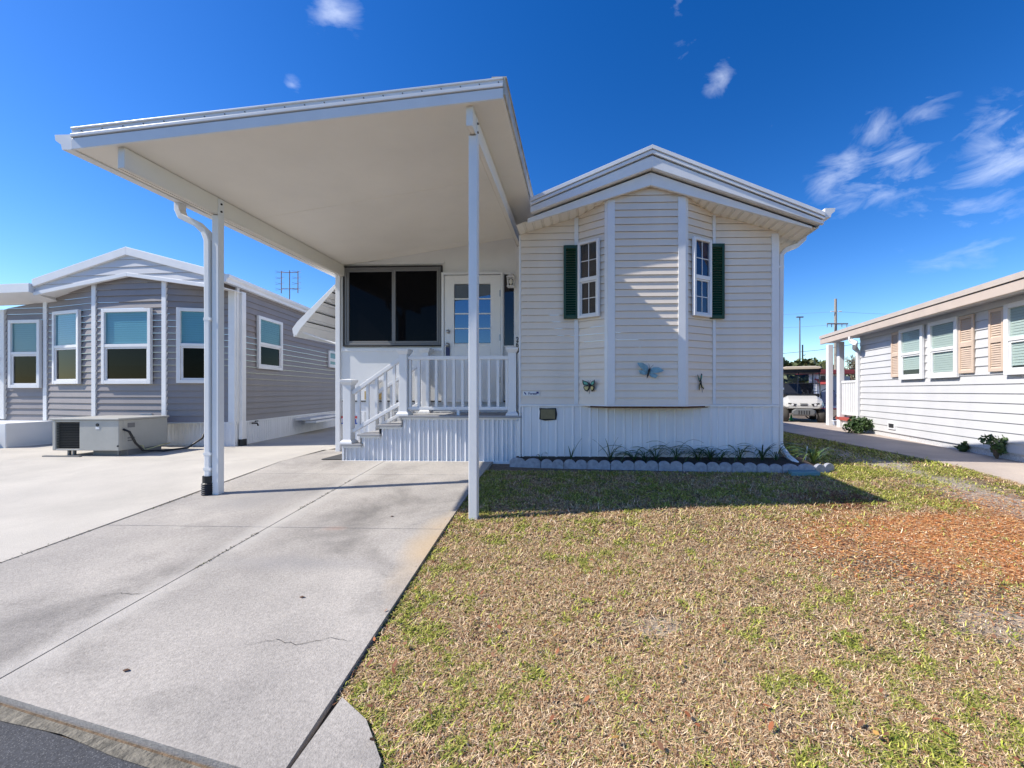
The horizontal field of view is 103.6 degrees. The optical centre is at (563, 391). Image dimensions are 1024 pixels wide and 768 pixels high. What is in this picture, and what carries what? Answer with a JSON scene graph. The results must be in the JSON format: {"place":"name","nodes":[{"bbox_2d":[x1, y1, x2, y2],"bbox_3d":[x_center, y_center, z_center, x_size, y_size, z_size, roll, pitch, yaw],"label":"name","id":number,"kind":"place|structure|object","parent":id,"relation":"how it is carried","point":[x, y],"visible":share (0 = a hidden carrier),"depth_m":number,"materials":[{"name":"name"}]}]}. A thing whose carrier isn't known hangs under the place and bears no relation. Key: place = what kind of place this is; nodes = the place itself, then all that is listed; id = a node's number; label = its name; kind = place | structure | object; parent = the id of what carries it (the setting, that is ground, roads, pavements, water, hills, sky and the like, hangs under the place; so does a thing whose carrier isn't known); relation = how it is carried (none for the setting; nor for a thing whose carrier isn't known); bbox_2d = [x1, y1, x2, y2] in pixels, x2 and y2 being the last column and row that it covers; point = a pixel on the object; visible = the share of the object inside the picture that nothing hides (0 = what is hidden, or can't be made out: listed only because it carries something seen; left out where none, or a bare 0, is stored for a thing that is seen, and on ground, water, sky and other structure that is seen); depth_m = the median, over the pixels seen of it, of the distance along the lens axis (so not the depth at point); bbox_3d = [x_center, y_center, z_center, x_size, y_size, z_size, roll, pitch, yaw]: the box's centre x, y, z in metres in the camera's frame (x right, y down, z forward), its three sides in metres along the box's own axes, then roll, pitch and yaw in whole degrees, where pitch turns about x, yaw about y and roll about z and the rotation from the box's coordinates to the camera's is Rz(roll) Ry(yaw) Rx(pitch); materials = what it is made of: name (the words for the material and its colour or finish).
{"place":"outdoors","nodes":[
{"label":"outdoors","id":0,"kind":"place"},
{"bbox_2d":[0,721,147,767],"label":"road","id":1,"kind":"structure","parent":0,"point":[21,746],"depth_m":1.48,"materials":[{"name":"grey asphalt"}]},
{"bbox_2d":[0,705,200,767],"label":"road edge","id":2,"kind":"object","parent":1,"relation":"on","point":[135,755],"visible":1,"depth_m":1.52,"materials":[{"name":"grey concrete"}]},
{"bbox_2d":[0,426,334,562],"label":"neighbour driveway","id":3,"kind":"structure","parent":0,"point":[44,501],"depth_m":4.72,"materials":[{"name":"concrete"}]},
{"bbox_2d":[0,421,51,447],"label":"entry steps","id":4,"kind":"structure","parent":3,"relation":"on","point":[20,433],"depth_m":7.17,"materials":[{"name":"white concrete"}]},
{"bbox_2d":[42,415,203,456],"bbox_3d":[-7.000,0.705,6.500,1.676,0.590,1.023,0,0,2],"label":"air conditioner","id":5,"kind":"object","parent":3,"relation":"on","point":[118,435],"visible":0.98,"depth_m":6.11,"materials":[{"name":"beige paint"}]},
{"bbox_2d":[0,450,492,767],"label":"driveway","id":6,"kind":"structure","parent":0,"point":[204,680],"depth_m":2.33,"materials":[{"name":"concrete"}]},
{"bbox_2d":[0,482,345,567],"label":"joint debris","id":7,"kind":"object","parent":6,"relation":"on","point":[211,557],"visible":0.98,"depth_m":3.19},
{"bbox_2d":[104,521,422,644],"bbox_3d":[-1.571,1.201,2.508,2.165,0.134,1.353,0,0,-37],"label":"driveway crack","id":8,"kind":"object","parent":6,"relation":"on","point":[271,640],"visible":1,"depth_m":2.04,"materials":[{"name":"grey concrete"}]},
{"bbox_2d":[55,76,554,520],"bbox_3d":[-2.198,-0.711,7.906,3.712,4.022,9.352,0,0,2],"label":"carport","id":9,"kind":"object","parent":6,"relation":"on","point":[332,186],"visible":0.9,"depth_m":4.04,"materials":[{"name":"white metal"}]},
{"bbox_2d":[339,347,520,463],"bbox_3d":[-1.880,0.166,6.048,2.596,1.729,0.862,0,0,2],"label":"porch","id":10,"kind":"object","parent":6,"relation":"on","point":[425,433],"visible":0.94,"depth_m":5.68,"materials":[{"name":"white plastic"}]},
{"bbox_2d":[321,454,341,459],"bbox_3d":[-3.333,0.979,5.980,0.286,0.012,0.480,0,0,2],"label":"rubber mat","id":11,"kind":"object","parent":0,"point":[337,457],"visible":0.71,"depth_m":5.78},
{"bbox_2d":[0,410,1023,767],"bbox_3d":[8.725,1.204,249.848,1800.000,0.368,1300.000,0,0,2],"label":"ground","id":12,"kind":"structure","parent":0,"point":[1016,498],"depth_m":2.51,"materials":[{"name":"plant"}]},
{"bbox_2d":[0,247,334,445],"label":"grey mobile home","id":13,"kind":"object","parent":12,"relation":"on","point":[49,367],"visible":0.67,"depth_m":7.21,"materials":[{"name":"plastic"}]},
{"bbox_2d":[0,310,7,418],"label":"door","id":14,"kind":"structure","parent":13,"relation":"in","point":[3,315],"depth_m":7.62,"materials":[{"name":"white"}]},
{"bbox_2d":[8,319,41,387],"bbox_3d":[-10.197,-0.704,7.569,0.695,1.286,0.051,0,0,6],"label":"window","id":15,"kind":"structure","parent":13,"relation":"in","point":[24,336],"depth_m":7.58,"materials":[{"name":"clear glass"}]},
{"bbox_2d":[52,309,80,383],"bbox_3d":[-9.108,-0.803,7.324,0.808,1.340,0.051,0,0,17],"label":"window","id":16,"kind":"structure","parent":13,"relation":"in","point":[66,356],"depth_m":7.34,"materials":[{"name":"clear glass"}]},
{"bbox_2d":[101,308,152,383],"bbox_3d":[-7.685,-0.789,7.033,0.980,1.323,0.051,0,0,6],"label":"window","id":17,"kind":"structure","parent":13,"relation":"in","point":[127,341],"depth_m":7.04,"materials":[{"name":"clear glass"}]},
{"bbox_2d":[176,307,203,382],"bbox_3d":[-6.495,-0.802,7.059,0.560,1.321,0.051,0,0,-13],"label":"window","id":18,"kind":"structure","parent":13,"relation":"in","point":[189,331],"depth_m":7.04,"materials":[{"name":"white glass"}]},
{"bbox_2d":[257,315,282,370],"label":"window","id":19,"kind":"structure","parent":13,"relation":"in","point":[269,354],"depth_m":8.13,"materials":[{"name":"white glass"}]},
{"bbox_2d":[275,270,300,315],"bbox_3d":[-7.890,-2.776,11.474,0.752,1.394,0.076,0,0,2],"label":"tv antenna","id":20,"kind":"object","parent":13,"relation":"attached to","point":[289,288],"visible":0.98,"depth_m":11.49,"materials":[{"name":"silver metal"}]},
{"bbox_2d":[328,350,334,367],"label":"window","id":21,"kind":"structure","parent":13,"relation":"in","point":[331,357],"depth_m":10.95,"materials":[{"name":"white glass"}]},
{"bbox_2d":[291,697,380,767],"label":"driveway flare","id":22,"kind":"object","parent":12,"relation":"on","point":[341,737],"visible":1,"depth_m":1.48,"materials":[{"name":"concrete"}]},
{"bbox_2d":[510,458,540,467],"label":"edging block","id":23,"kind":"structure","parent":12,"relation":"on","point":[527,463],"depth_m":5.40,"materials":[{"name":"grey concrete"}]},
{"bbox_2d":[541,459,563,468],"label":"edging block","id":24,"kind":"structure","parent":12,"relation":"on","point":[556,463],"depth_m":5.35,"materials":[{"name":"grey concrete"}]},
{"bbox_2d":[292,144,834,464],"bbox_3d":[-0.348,-1.046,11.732,7.973,4.191,13.175,0,0,2],"label":"mobile home","id":25,"kind":"object","parent":12,"relation":"on","point":[670,264],"visible":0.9,"depth_m":5.50,"materials":[{"name":"beige plastic"}]},
{"bbox_2d":[341,416,356,423],"bbox_3d":[-3.520,0.476,6.572,0.281,0.139,0.010,0,0,2],"label":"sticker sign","id":26,"kind":"object","parent":25,"relation":"attached to","point":[342,419],"visible":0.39,"depth_m":6.57,"materials":[{"name":"white"}]},
{"bbox_2d":[343,265,442,346],"bbox_3d":[-2.795,-1.386,6.527,1.637,1.311,0.050,0,0,2],"label":"sliding window","id":27,"kind":"structure","parent":25,"relation":"in","point":[384,306],"depth_m":6.53,"materials":[{"name":"black glass"}]},
{"bbox_2d":[446,346,449,355],"bbox_3d":[-1.879,-0.662,6.470,0.066,0.203,0.015,0,0,2],"label":"key lockbox","id":28,"kind":"object","parent":25,"relation":"hanging from","point":[447,351],"visible":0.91,"depth_m":6.46,"materials":[{"name":"blue"}]},
{"bbox_2d":[441,272,503,401],"bbox_3d":[-1.483,-0.875,6.456,1.002,2.102,0.100,0,0,2],"label":"door","id":29,"kind":"structure","parent":25,"relation":"in","point":[454,297],"depth_m":6.47,"materials":[{"name":"white"}]},
{"bbox_2d":[503,272,514,346],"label":"sidelight window","id":30,"kind":"structure","parent":25,"relation":"in","point":[508,293],"depth_m":6.48,"materials":[{"name":"blue glass"}]},
{"bbox_2d":[506,273,515,287],"bbox_3d":[-0.826,-1.764,6.389,0.162,0.220,0.176,0,0,2],"label":"wall lantern","id":31,"kind":"object","parent":25,"relation":"attached to","point":[510,276],"depth_m":6.34,"materials":[{"name":"white metal"}]},
{"bbox_2d":[523,391,539,395],"bbox_3d":[-0.458,0.031,5.580,0.235,0.061,0.008,0,0,2],"label":"maker sign","id":32,"kind":"object","parent":25,"relation":"attached to","point":[531,393],"visible":1,"depth_m":5.58,"materials":[{"name":"white"}]},
{"bbox_2d":[582,380,594,392],"bbox_3d":[0.343,-0.058,5.431,0.200,0.195,0.043,0,0,35],"label":"butterfly ornament","id":33,"kind":"object","parent":25,"relation":"attached to","point":[589,386],"visible":1,"depth_m":5.45,"materials":[{"name":"green plastic"}]},
{"bbox_2d":[578,238,599,318],"bbox_3d":[0.334,-1.520,5.424,0.333,1.040,0.046,0,0,35],"label":"window","id":34,"kind":"structure","parent":25,"relation":"in","point":[589,250],"depth_m":5.43,"materials":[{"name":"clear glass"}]},
{"bbox_2d":[638,363,663,377],"bbox_3d":[1.133,-0.270,5.247,0.343,0.202,0.045,0,0,2],"label":"butterfly ornament","id":35,"kind":"object","parent":25,"relation":"attached to","point":[649,372],"visible":1,"depth_m":5.25,"materials":[{"name":"blue metal"}]},
{"bbox_2d":[697,373,703,389],"bbox_3d":[1.833,-0.110,5.364,0.124,0.255,0.032,0,0,-38],"label":"dragonfly ornament","id":36,"kind":"object","parent":25,"relation":"attached to","point":[700,379],"visible":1,"depth_m":5.36,"materials":[{"name":"green plastic"}]},
{"bbox_2d":[692,236,711,317],"bbox_3d":[1.851,-1.520,5.354,0.328,1.040,0.046,0,0,-28],"label":"window","id":37,"kind":"structure","parent":25,"relation":"in","point":[701,247],"depth_m":5.37,"materials":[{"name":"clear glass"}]},
{"bbox_2d":[564,459,586,468],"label":"edging block","id":38,"kind":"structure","parent":12,"relation":"on","point":[572,464],"depth_m":5.32,"materials":[{"name":"grey concrete"}]},
{"bbox_2d":[587,460,609,469],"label":"edging block","id":39,"kind":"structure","parent":12,"relation":"on","point":[601,465],"depth_m":5.30,"materials":[{"name":"grey concrete"}]},
{"bbox_2d":[611,460,633,469],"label":"edging block","id":40,"kind":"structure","parent":12,"relation":"on","point":[624,465],"depth_m":5.27,"materials":[{"name":"grey concrete"}]},
{"bbox_2d":[634,460,657,470],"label":"edging block","id":41,"kind":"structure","parent":12,"relation":"on","point":[643,465],"depth_m":5.24,"materials":[{"name":"grey concrete"}]},
{"bbox_2d":[658,461,681,470],"bbox_3d":[1.388,0.996,5.233,0.304,0.163,0.045,0,0,5],"label":"edging block","id":42,"kind":"object","parent":12,"relation":"on","point":[671,466],"depth_m":5.21,"materials":[{"name":"grey concrete"}]},
{"bbox_2d":[682,462,706,471],"bbox_3d":[1.698,1.005,5.205,0.305,0.163,0.045,0,-1,6],"label":"edging block","id":43,"kind":"object","parent":12,"relation":"on","point":[698,466],"depth_m":5.18,"materials":[{"name":"grey concrete"}]},
{"bbox_2d":[367,527,1023,766],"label":"leaf litter","id":44,"kind":"object","parent":12,"relation":"on","point":[770,727],"visible":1,"depth_m":1.66,"materials":[{"name":"brown plant"}]},
{"bbox_2d":[707,462,731,471],"bbox_3d":[2.007,1.000,5.176,0.305,0.163,0.045,0,1,5],"label":"edging block","id":45,"kind":"object","parent":12,"relation":"on","point":[721,467],"depth_m":5.16,"materials":[{"name":"grey concrete"}]},
{"bbox_2d":[731,462,756,472],"bbox_3d":[2.316,1.000,5.149,0.304,0.163,0.045,0,-1,5],"label":"edging block","id":46,"kind":"object","parent":12,"relation":"on","point":[746,467],"depth_m":5.13,"materials":[{"name":"grey concrete"}]},
{"bbox_2d":[757,463,781,472],"bbox_3d":[2.626,1.010,5.121,0.305,0.163,0.045,1,-1,5],"label":"edging block","id":47,"kind":"object","parent":12,"relation":"on","point":[762,467],"depth_m":5.10,"materials":[{"name":"grey concrete"}]},
{"bbox_2d":[782,464,814,472],"bbox_3d":[2.979,1.006,5.094,0.392,0.163,0.045,-1,1,4],"label":"edging block","id":48,"kind":"object","parent":12,"relation":"on","point":[786,468],"depth_m":5.08,"materials":[{"name":"grey concrete"}]},
{"bbox_2d":[796,316,803,360],"bbox_3d":[22.401,-3.045,38.000,0.640,8.090,0.200,0,0,2],"label":"flood light pole","id":49,"kind":"object","parent":12,"relation":"on","point":[799,317],"visible":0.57,"depth_m":37.95,"materials":[{"name":"grey metal"}]},
{"bbox_2d":[788,470,819,475],"bbox_3d":[2.995,1.022,5.007,0.377,0.050,0.180,0,0,2],"label":"splash block","id":50,"kind":"object","parent":12,"relation":"on","point":[802,472],"depth_m":4.93,"materials":[{"name":"teal"}]},
{"bbox_2d":[783,357,824,382],"bbox_3d":[15.100,-0.603,26.174,3.695,3.446,3.708,0,0,40],"label":"tree","id":51,"kind":"object","parent":12,"relation":"on","point":[790,378],"visible":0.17,"depth_m":24.91,"materials":[{"name":"green plant"}]},
{"bbox_2d":[779,443,852,463],"bbox_3d":[3.416,0.856,5.530,0.962,0.289,0.509,0,0,-20],"label":"lily plant","id":52,"kind":"object","parent":12,"relation":"on","point":[814,457],"visible":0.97,"depth_m":5.49,"materials":[{"name":"green plant"}]},
{"bbox_2d":[811,357,825,364],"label":"tree","id":53,"kind":"object","parent":12,"relation":"on","point":[817,361],"visible":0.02,"depth_m":47.77,"materials":[{"name":"green plant"}]},
{"bbox_2d":[814,463,833,472],"bbox_3d":[3.331,1.009,5.132,0.314,0.163,0.045,0,2,-18],"label":"edging block","id":54,"kind":"object","parent":12,"relation":"on","point":[825,467],"depth_m":5.11,"materials":[{"name":"grey concrete"}]},
{"bbox_2d":[795,370,854,407],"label":"red roof house","id":55,"kind":"structure","parent":12,"relation":"on","point":[822,382],"depth_m":23.91,"materials":[{"name":"red"}]},
{"bbox_2d":[816,375,825,397],"bbox_3d":[15.414,-0.075,23.922,0.700,1.750,0.040,0,0,-4],"label":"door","id":56,"kind":"structure","parent":55,"relation":"in","point":[817,376],"depth_m":23.89,"materials":[{"name":"white"}]},
{"bbox_2d":[833,376,849,392],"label":"window","id":57,"kind":"structure","parent":55,"relation":"in","point":[846,378],"depth_m":23.97,"materials":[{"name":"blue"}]},
{"bbox_2d":[821,361,844,369],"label":"tree","id":58,"kind":"object","parent":12,"relation":"on","point":[824,364],"visible":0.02,"depth_m":44.51,"materials":[{"name":"green plant"}]},
{"bbox_2d":[826,299,847,369],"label":"utility pole","id":59,"kind":"object","parent":12,"relation":"on","point":[835,323],"visible":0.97,"depth_m":41.89,"materials":[{"name":"wood"}]},
{"bbox_2d":[844,355,855,379],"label":"tree","id":60,"kind":"object","parent":12,"relation":"on","point":[852,364],"visible":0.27,"depth_m":43.93,"materials":[{"name":"green plant"}]},
{"bbox_2d":[731,484,1023,626],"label":"wood chips","id":61,"kind":"object","parent":12,"relation":"on","point":[833,495],"visible":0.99,"depth_m":3.17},
{"bbox_2d":[819,271,1023,461],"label":"white house","id":62,"kind":"structure","parent":12,"relation":"on","point":[946,371],"depth_m":6.97,"materials":[{"name":"paint"}]},
{"bbox_2d":[898,325,923,379],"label":"window","id":63,"kind":"structure","parent":62,"relation":"in","point":[910,342],"depth_m":7.88,"materials":[{"name":"clear glass"}]},
{"bbox_2d":[927,316,958,378],"bbox_3d":[6.645,-0.743,7.017,0.051,1.019,0.709,0,0,12],"label":"window","id":64,"kind":"structure","parent":62,"relation":"in","point":[942,339],"depth_m":7.02,"materials":[{"name":"clear glass"}]},
{"bbox_2d":[1003,300,1023,374],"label":"window","id":65,"kind":"structure","parent":62,"relation":"in","point":[1013,313],"depth_m":5.66,"materials":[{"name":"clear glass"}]},
{"bbox_2d":[0,0,1023,386],"label":"sky","id":66,"kind":"structure","parent":0,"point":[904,119],"materials":[{"name":"blue"}]},
{"bbox_2d":[516,456,813,465],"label":"flower bed soil","id":67,"kind":"structure","parent":0,"point":[768,461],"depth_m":5.44,"materials":[{"name":"brown soil"}]},
{"bbox_2d":[568,441,579,458],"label":"lily plant","id":68,"kind":"object","parent":67,"relation":"on","point":[572,451],"visible":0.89,"depth_m":5.48,"materials":[{"name":"green plant"}]},
{"bbox_2d":[594,439,621,459],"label":"lily plant","id":69,"kind":"object","parent":67,"relation":"on","point":[610,456],"visible":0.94,"depth_m":5.45,"materials":[{"name":"green plant"}]},
{"bbox_2d":[601,445,665,463],"bbox_3d":[0.926,0.838,5.440,0.913,0.215,0.474,0,0,2],"label":"lily plant","id":70,"kind":"object","parent":67,"relation":"on","point":[625,453],"visible":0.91,"depth_m":5.43,"materials":[{"name":"green plant"}]},
{"bbox_2d":[623,447,664,460],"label":"lily plant","id":71,"kind":"object","parent":67,"relation":"on","point":[644,457],"visible":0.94,"depth_m":5.44,"materials":[{"name":"green plant"}]},
{"bbox_2d":[631,441,684,460],"bbox_3d":[1.245,0.814,5.434,0.861,0.263,0.447,0,0,2],"label":"lily plant","id":72,"kind":"object","parent":67,"relation":"on","point":[657,456],"visible":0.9,"depth_m":5.44,"materials":[{"name":"green plant"}]},
{"bbox_2d":[647,440,715,459],"bbox_3d":[1.572,0.790,5.422,0.921,0.310,0.503,0,0,2],"label":"lily plant","id":73,"kind":"object","parent":67,"relation":"on","point":[675,456],"visible":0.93,"depth_m":5.38,"materials":[{"name":"green plant"}]},
{"bbox_2d":[668,445,723,460],"bbox_3d":[1.766,0.832,5.403,0.781,0.226,0.364,0,0,7],"label":"lily plant","id":74,"kind":"object","parent":67,"relation":"on","point":[698,457],"visible":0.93,"depth_m":5.38,"materials":[{"name":"green plant"}]},
{"bbox_2d":[691,445,733,459],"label":"lily plant","id":75,"kind":"object","parent":67,"relation":"on","point":[710,456],"visible":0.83,"depth_m":5.41,"materials":[{"name":"green plant"}]},
{"bbox_2d":[695,447,741,460],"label":"lily plant","id":76,"kind":"object","parent":67,"relation":"on","point":[722,456],"visible":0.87,"depth_m":5.38,"materials":[{"name":"green plant"}]},
{"bbox_2d":[713,445,773,460],"bbox_3d":[2.365,0.829,5.326,0.784,0.232,0.504,0,0,2],"label":"lily plant","id":77,"kind":"object","parent":67,"relation":"on","point":[739,456],"visible":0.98,"depth_m":5.34,"materials":[{"name":"green plant"}]},
{"bbox_2d":[730,441,789,459],"bbox_3d":[2.658,0.809,5.370,0.852,0.271,0.465,0,0,2],"label":"lily plant","id":78,"kind":"object","parent":67,"relation":"on","point":[760,453],"visible":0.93,"depth_m":5.37,"materials":[{"name":"green plant"}]},
{"bbox_2d":[757,444,806,459],"bbox_3d":[2.916,0.812,5.365,0.735,0.266,0.526,0,0,2],"label":"lily plant","id":79,"kind":"object","parent":67,"relation":"on","point":[776,456],"visible":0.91,"depth_m":5.37,"materials":[{"name":"green plant"}]},
{"bbox_2d":[820,389,845,419],"bbox_3d":[8.931,0.443,13.315,0.568,1.114,0.558,0,0,2],"label":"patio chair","id":80,"kind":"object","parent":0,"point":[823,396],"visible":0.41,"depth_m":13.50,"materials":[{"name":"blue plastic"}]},
{"bbox_2d":[783,417,1023,484],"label":"side path","id":81,"kind":"structure","parent":0,"point":[1010,470],"depth_m":6.78,"materials":[{"name":"concrete"}]},
{"bbox_2d":[783,366,825,422],"bbox_3d":[7.998,0.085,13.602,1.380,1.830,2.265,0,0,24],"label":"golf cart","id":82,"kind":"object","parent":81,"relation":"on","point":[800,399],"visible":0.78,"depth_m":12.95,"materials":[{"name":"grey plastic"}]},
{"bbox_2d":[842,416,874,433],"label":"shrub","id":83,"kind":"object","parent":81,"relation":"on","point":[854,424],"visible":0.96,"depth_m":9.34,"materials":[{"name":"green plant"}]},
{"bbox_2d":[954,441,970,451],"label":"shrub","id":84,"kind":"object","parent":81,"relation":"on","point":[963,446],"visible":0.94,"depth_m":6.51,"materials":[{"name":"green plant"}]},
{"bbox_2d":[978,434,1008,458],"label":"shrub","id":85,"kind":"object","parent":81,"relation":"on","point":[997,449],"visible":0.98,"depth_m":5.83,"materials":[{"name":"green plant"}]}
]}

